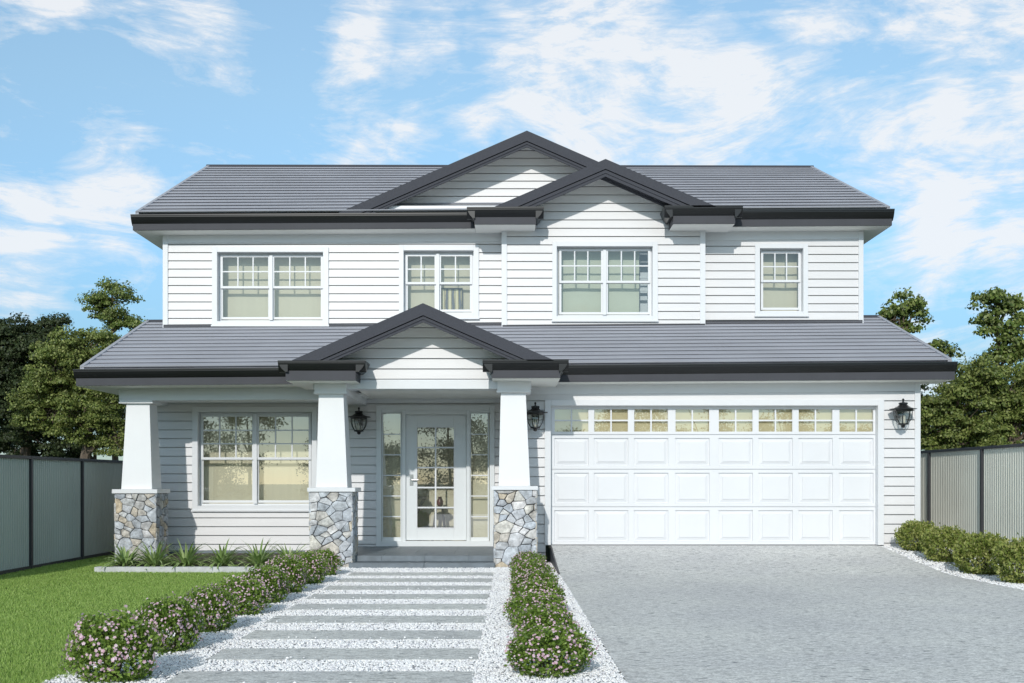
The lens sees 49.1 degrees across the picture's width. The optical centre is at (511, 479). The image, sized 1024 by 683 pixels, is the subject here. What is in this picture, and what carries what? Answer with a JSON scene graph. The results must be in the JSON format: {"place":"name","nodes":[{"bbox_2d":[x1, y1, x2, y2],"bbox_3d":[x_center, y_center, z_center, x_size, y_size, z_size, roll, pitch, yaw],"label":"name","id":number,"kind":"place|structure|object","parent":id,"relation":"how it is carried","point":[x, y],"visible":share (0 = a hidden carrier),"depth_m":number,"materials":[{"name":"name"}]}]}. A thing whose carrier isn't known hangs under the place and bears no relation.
{"place":"outdoors","nodes":[
{"label":"outdoors","id":0,"kind":"place"},
{"bbox_2d":[0,555,250,682],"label":"lawn","id":1,"kind":"structure","parent":0,"point":[56,623],"depth_m":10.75,"materials":[{"name":"plant"}]},
{"bbox_2d":[94,566,260,572],"bbox_3d":[-4.461,1.262,15.670,2.718,0.095,0.140,0,0,0],"label":"garden edging","id":2,"kind":"object","parent":1,"relation":"on","point":[193,569],"visible":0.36,"depth_m":15.60,"materials":[{"name":"concrete"}]},
{"bbox_2d":[115,553,301,565],"bbox_3d":[-4.250,1.250,17.415,3.100,0.001,3.350,0,0,0],"label":"planting bed","id":3,"kind":"object","parent":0,"point":[210,555],"visible":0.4,"depth_m":18.04,"materials":[{"name":"soil"}]},
{"bbox_2d":[98,543,146,568],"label":"strap leaf plant","id":4,"kind":"object","parent":3,"relation":"on","point":[123,559],"visible":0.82,"depth_m":15.98,"materials":[{"name":"green plant"}]},
{"bbox_2d":[129,540,183,569],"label":"strap leaf plant","id":5,"kind":"object","parent":3,"relation":"on","point":[152,557],"visible":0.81,"depth_m":15.95,"materials":[{"name":"green plant"}]},
{"bbox_2d":[151,539,213,568],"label":"strap leaf plant","id":6,"kind":"object","parent":3,"relation":"on","point":[188,558],"visible":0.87,"depth_m":15.90,"materials":[{"name":"green plant"}]},
{"bbox_2d":[195,539,250,568],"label":"strap leaf plant","id":7,"kind":"object","parent":3,"relation":"on","point":[220,560],"visible":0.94,"depth_m":15.93,"materials":[{"name":"green plant"}]},
{"bbox_2d":[225,539,280,569],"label":"strap leaf plant","id":8,"kind":"object","parent":3,"relation":"on","point":[256,558],"visible":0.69,"depth_m":15.89,"materials":[{"name":"green plant"}]},
{"bbox_2d":[264,543,309,562],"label":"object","id":9,"kind":"object","parent":3,"relation":"on","point":[283,550],"visible":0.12,"depth_m":15.99,"materials":[{"name":"green plant"}]},
{"bbox_2d":[42,562,627,682],"bbox_3d":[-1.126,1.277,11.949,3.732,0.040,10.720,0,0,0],"label":"loose gravel","id":10,"kind":"structure","parent":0,"point":[177,666],"depth_m":8.99,"materials":[{"name":"white gravel"}]},
{"bbox_2d":[58,605,164,682],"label":"flowering shrub","id":11,"kind":"object","parent":10,"relation":"on","point":[125,633],"visible":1,"depth_m":7.10,"materials":[{"name":"green plant"}]},
{"bbox_2d":[134,591,208,653],"bbox_3d":[-2.589,1.085,8.508,0.591,0.479,0.564,0,0,-44],"label":"flowering shrub","id":12,"kind":"object","parent":10,"relation":"on","point":[186,614],"visible":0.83,"depth_m":8.39,"materials":[{"name":"green plant"}]},
{"bbox_2d":[177,583,238,632],"bbox_3d":[-2.601,1.092,9.611,0.542,0.460,0.568,0,0,36],"label":"flowering shrub","id":13,"kind":"object","parent":10,"relation":"on","point":[211,601],"visible":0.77,"depth_m":9.51,"materials":[{"name":"green plant"}]},
{"bbox_2d":[213,574,271,615],"bbox_3d":[-2.610,1.111,10.749,0.627,0.422,0.538,0,0,10],"label":"flowering shrub","id":14,"kind":"object","parent":10,"relation":"on","point":[242,587],"visible":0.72,"depth_m":10.64,"materials":[{"name":"green plant"}]},
{"bbox_2d":[241,561,290,604],"bbox_3d":[-2.593,1.092,11.810,0.576,0.463,0.603,0,0,35],"label":"flowering shrub","id":15,"kind":"object","parent":10,"relation":"on","point":[272,580],"visible":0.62,"depth_m":11.70,"materials":[{"name":"green plant"}]},
{"bbox_2d":[263,551,309,592],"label":"flowering shrub","id":16,"kind":"object","parent":10,"relation":"on","point":[288,564],"visible":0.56,"depth_m":12.73,"materials":[{"name":"green plant"}]},
{"bbox_2d":[285,549,328,584],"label":"flowering shrub","id":17,"kind":"object","parent":10,"relation":"on","point":[314,561],"visible":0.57,"depth_m":13.83,"materials":[{"name":"green plant"}]},
{"bbox_2d":[165,671,474,682],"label":"stepping slab","id":18,"kind":"structure","parent":10,"relation":"on","point":[327,676],"depth_m":7.25,"materials":[{"name":"concrete"}]},
{"bbox_2d":[307,547,344,575],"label":"flowering shrub","id":19,"kind":"object","parent":10,"relation":"on","point":[334,560],"visible":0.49,"depth_m":15.08,"materials":[{"name":"green plant"}]},
{"bbox_2d":[206,648,479,661],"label":"stepping slab","id":20,"kind":"structure","parent":10,"relation":"on","point":[333,654],"depth_m":8.21,"materials":[{"name":"concrete"}]},
{"bbox_2d":[240,630,481,640],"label":"stepping slab","id":21,"kind":"structure","parent":10,"relation":"on","point":[390,635],"depth_m":9.27,"materials":[{"name":"concrete"}]},
{"bbox_2d":[263,616,485,624],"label":"stepping slab","id":22,"kind":"structure","parent":10,"relation":"on","point":[306,620],"depth_m":10.27,"materials":[{"name":"concrete"}]},
{"bbox_2d":[286,604,486,610],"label":"stepping slab","id":23,"kind":"structure","parent":10,"relation":"on","point":[415,607],"depth_m":11.23,"materials":[{"name":"concrete"}]},
{"bbox_2d":[307,594,488,599],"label":"stepping slab","id":24,"kind":"structure","parent":10,"relation":"on","point":[403,596],"depth_m":12.29,"materials":[{"name":"concrete"}]},
{"bbox_2d":[324,585,491,590],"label":"stepping slab","id":25,"kind":"structure","parent":10,"relation":"on","point":[413,588],"depth_m":13.20,"materials":[{"name":"concrete"}]},
{"bbox_2d":[337,578,492,582],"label":"stepping slab","id":26,"kind":"structure","parent":10,"relation":"on","point":[414,580],"depth_m":14.25,"materials":[{"name":"concrete"}]},
{"bbox_2d":[347,572,493,576],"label":"stepping slab","id":27,"kind":"structure","parent":10,"relation":"on","point":[377,574],"depth_m":15.32,"materials":[{"name":"concrete"}]},
{"bbox_2d":[508,550,546,568],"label":"flowering shrub","id":28,"kind":"object","parent":10,"relation":"on","point":[531,553],"visible":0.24,"depth_m":15.23,"materials":[{"name":"green plant"}]},
{"bbox_2d":[509,554,550,575],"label":"flowering shrub","id":29,"kind":"object","parent":10,"relation":"on","point":[514,561],"visible":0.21,"depth_m":14.21,"materials":[{"name":"green plant"}]},
{"bbox_2d":[507,558,554,586],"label":"flowering shrub","id":30,"kind":"object","parent":10,"relation":"on","point":[517,569],"visible":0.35,"depth_m":13.03,"materials":[{"name":"green plant"}]},
{"bbox_2d":[509,566,558,594],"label":"flowering shrub","id":31,"kind":"object","parent":10,"relation":"on","point":[526,575],"visible":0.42,"depth_m":11.88,"materials":[{"name":"green plant"}]},
{"bbox_2d":[508,576,567,606],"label":"flowering shrub","id":32,"kind":"object","parent":10,"relation":"on","point":[533,585],"visible":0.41,"depth_m":10.72,"materials":[{"name":"green plant"}]},
{"bbox_2d":[503,588,573,627],"bbox_3d":[0.218,1.131,9.699,0.643,0.377,0.540,0,0,22],"label":"flowering shrub","id":33,"kind":"object","parent":10,"relation":"on","point":[529,599],"visible":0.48,"depth_m":9.63,"materials":[{"name":"green plant"}]},
{"bbox_2d":[511,598,580,647],"bbox_3d":[0.259,1.114,8.614,0.556,0.412,0.588,0,0,15],"label":"flowering shrub","id":34,"kind":"object","parent":10,"relation":"on","point":[540,614],"visible":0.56,"depth_m":8.53,"materials":[{"name":"green plant"}]},
{"bbox_2d":[503,621,598,678],"bbox_3d":[0.264,1.125,7.413,0.610,0.390,0.578,0,0,16],"label":"flowering shrub","id":35,"kind":"object","parent":10,"relation":"on","point":[565,640],"visible":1,"depth_m":7.30,"materials":[{"name":"green plant"}]},
{"bbox_2d":[417,496,427,513],"bbox_3d":[-1.771,0.717,19.615,0.580,0.850,0.330,0,0,0],"label":"hall table","id":36,"kind":"object","parent":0,"point":[423,498],"visible":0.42,"depth_m":19.46,"materials":[{"name":"wood"}]},
{"bbox_2d":[0,0,1023,460],"label":"sky","id":37,"kind":"structure","parent":0,"point":[107,106],"materials":[{"name":"blue"}]},
{"bbox_2d":[538,543,549,561],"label":"ground","id":38,"kind":"structure","parent":0,"point":[547,553],"depth_m":20.52,"materials":[{"name":"soil"}]},
{"bbox_2d":[0,312,80,457],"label":"broadleaf tree","id":39,"kind":"object","parent":38,"relation":"on","point":[16,340],"visible":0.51,"depth_m":29.60,"materials":[{"name":"green plant"}]},
{"bbox_2d":[0,454,122,574],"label":"fence","id":40,"kind":"object","parent":38,"relation":"on","point":[56,510],"visible":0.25,"depth_m":17.07,"materials":[{"name":"metal"}]},
{"bbox_2d":[0,362,125,458],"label":"broadleaf tree","id":41,"kind":"object","parent":38,"relation":"on","point":[70,451],"visible":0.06,"depth_m":31.58,"materials":[{"name":"green plant"}]},
{"bbox_2d":[4,324,125,458],"bbox_3d":[-10.457,-1.159,27.032,3.649,5.169,2.273,0,0,0],"label":"broadleaf tree","id":42,"kind":"object","parent":38,"relation":"on","point":[60,406],"visible":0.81,"depth_m":26.66,"materials":[{"name":"green plant"}]},
{"bbox_2d":[75,276,147,459],"bbox_3d":[-9.962,-1.887,28.532,1.966,6.587,2.058,0,0,36],"label":"broadleaf tree","id":43,"kind":"object","parent":38,"relation":"on","point":[104,304],"visible":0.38,"depth_m":28.32,"materials":[{"name":"green plant"}]},
{"bbox_2d":[73,131,957,568],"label":"house","id":44,"kind":"structure","parent":38,"relation":"on","point":[695,353],"depth_m":19.10,"materials":[{"name":"white wood"}]},
{"bbox_2d":[176,407,316,511],"bbox_3d":[-4.378,-0.357,19.439,2.844,2.200,0.802,0,0,0],"label":"window","id":45,"kind":"structure","parent":44,"relation":"in","point":[245,459],"depth_m":19.44,"materials":[{"name":"clear glass"}]},
{"bbox_2d":[211,247,328,326],"bbox_3d":[-4.408,-3.524,20.591,2.432,1.661,0.418,0,0,0],"label":"window","id":46,"kind":"structure","parent":44,"relation":"in","point":[252,286],"depth_m":20.79,"materials":[{"name":"clear glass"}]},
{"bbox_2d":[348,407,370,434],"bbox_3d":[-2.580,-0.993,18.881,0.381,0.462,0.404,0,0,0],"label":"wall lantern","id":47,"kind":"object","parent":44,"relation":"attached to","point":[359,416],"depth_m":18.82,"materials":[{"name":"black metal"}]},
{"bbox_2d":[406,415,465,539],"bbox_3d":[-1.299,-0.038,19.140,1.030,2.139,0.111,0,0,0],"label":"front door","id":48,"kind":"structure","parent":44,"relation":"in","point":[458,422],"depth_m":19.15,"materials":[{"name":"paint"}]},
{"bbox_2d":[430,506,447,527],"bbox_3d":[-1.275,0.801,19.620,0.340,0.668,0.340,0,0,0],"label":"table","id":49,"kind":"object","parent":44,"relation":"on","point":[443,518],"visible":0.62,"depth_m":19.54,"materials":[{"name":"wood"}]},
{"bbox_2d":[437,497,442,506],"bbox_3d":[-1.261,0.380,19.620,0.120,0.170,0.117,0,0,0],"label":"vase","id":50,"kind":"object","parent":49,"relation":"on","point":[439,501],"visible":1,"depth_m":19.58,"materials":[{"name":"brown ceramic"}]},
{"bbox_2d":[399,245,478,318],"bbox_3d":[-1.339,-3.611,20.591,1.776,1.544,0.406,0,0,0],"label":"window","id":51,"kind":"structure","parent":44,"relation":"in","point":[444,278],"depth_m":20.58,"materials":[{"name":"white glass"}]},
{"bbox_2d":[527,402,547,431],"bbox_3d":[0.364,-0.986,17.501,0.381,0.462,0.404,0,0,0],"label":"wall lantern","id":52,"kind":"object","parent":44,"relation":"attached to","point":[535,412],"depth_m":17.43,"materials":[{"name":"black metal"}]},
{"bbox_2d":[552,242,658,321],"bbox_3d":[1.669,-3.579,20.539,2.625,1.856,0.802,0,0,0],"label":"window","id":53,"kind":"structure","parent":44,"relation":"in","point":[592,281],"depth_m":20.54,"materials":[{"name":"clear glass"}]},
{"bbox_2d":[549,406,874,547],"bbox_3d":[3.224,-0.150,17.930,5.261,2.500,0.220,0,0,0],"label":"garage door","id":54,"kind":"structure","parent":44,"relation":"in","point":[621,475],"depth_m":17.82,"materials":[{"name":"paint"}]},
{"bbox_2d":[754,244,808,316],"bbox_3d":[4.913,-3.646,20.590,1.290,1.555,0.410,0,0,0],"label":"window","id":55,"kind":"structure","parent":44,"relation":"in","point":[781,270],"depth_m":20.58,"materials":[{"name":"white glass"}]},
{"bbox_2d":[889,398,916,427],"bbox_3d":[6.108,-1.041,17.501,0.381,0.462,0.404,0,0,0],"label":"wall lantern","id":56,"kind":"object","parent":44,"relation":"attached to","point":[901,408],"depth_m":17.44,"materials":[{"name":"black metal"}]},
{"bbox_2d":[876,287,965,357],"bbox_3d":[10.790,-1.843,29.496,2.325,6.496,1.133,0,0,0],"label":"broadleaf tree","id":57,"kind":"object","parent":38,"relation":"on","point":[900,312],"visible":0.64,"depth_m":29.39,"materials":[{"name":"green plant"}]},
{"bbox_2d":[921,443,1023,543],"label":"fence","id":58,"kind":"object","parent":38,"relation":"on","point":[977,490],"visible":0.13,"depth_m":17.97,"materials":[{"name":"metal"}]},
{"bbox_2d":[921,352,1023,450],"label":"broadleaf tree","id":59,"kind":"object","parent":38,"relation":"on","point":[980,383],"visible":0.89,"depth_m":26.16,"materials":[{"name":"green plant"}]},
{"bbox_2d":[921,381,1023,449],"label":"broadleaf tree","id":60,"kind":"object","parent":38,"relation":"on","point":[969,413],"visible":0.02,"depth_m":30.79,"materials":[{"name":"green plant"}]},
{"bbox_2d":[965,286,1023,423],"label":"broadleaf tree","id":61,"kind":"object","parent":38,"relation":"on","point":[1002,352],"visible":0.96,"depth_m":27.83,"materials":[{"name":"green plant"}]},
{"bbox_2d":[551,545,1023,682],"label":"driveway","id":62,"kind":"structure","parent":0,"point":[765,614],"depth_m":10.66,"materials":[{"name":"grey concrete"}]},
{"bbox_2d":[550,546,559,574],"bbox_3d":[0.627,1.180,16.440,0.018,0.280,2.480,0,0,-1],"label":"ramp edge","id":63,"kind":"object","parent":62,"relation":"attached to","point":[553,560],"visible":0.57,"depth_m":16.63,"materials":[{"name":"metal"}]},
{"bbox_2d":[877,543,1023,589],"bbox_3d":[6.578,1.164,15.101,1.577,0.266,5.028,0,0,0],"label":"loose gravel","id":64,"kind":"structure","parent":0,"point":[992,579],"depth_m":15.49,"materials":[{"name":"white gravel"}]},
{"bbox_2d":[894,518,934,550],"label":"garden shrub","id":65,"kind":"object","parent":64,"relation":"on","point":[907,533],"visible":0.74,"depth_m":17.08,"materials":[{"name":"green plant"}]},
{"bbox_2d":[919,522,965,561],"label":"garden shrub","id":66,"kind":"object","parent":64,"relation":"on","point":[937,539],"visible":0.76,"depth_m":16.16,"materials":[{"name":"green plant"}]},
{"bbox_2d":[951,530,1013,574],"bbox_3d":[6.395,0.994,15.207,0.810,0.632,0.789,0,0,34],"label":"garden shrub","id":67,"kind":"object","parent":64,"relation":"on","point":[978,546],"visible":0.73,"depth_m":15.04,"materials":[{"name":"green plant"}]},
{"bbox_2d":[990,532,1023,583],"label":"garden shrub","id":68,"kind":"object","parent":64,"relation":"on","point":[1006,553],"visible":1,"depth_m":13.96,"materials":[{"name":"green plant"}]}
]}

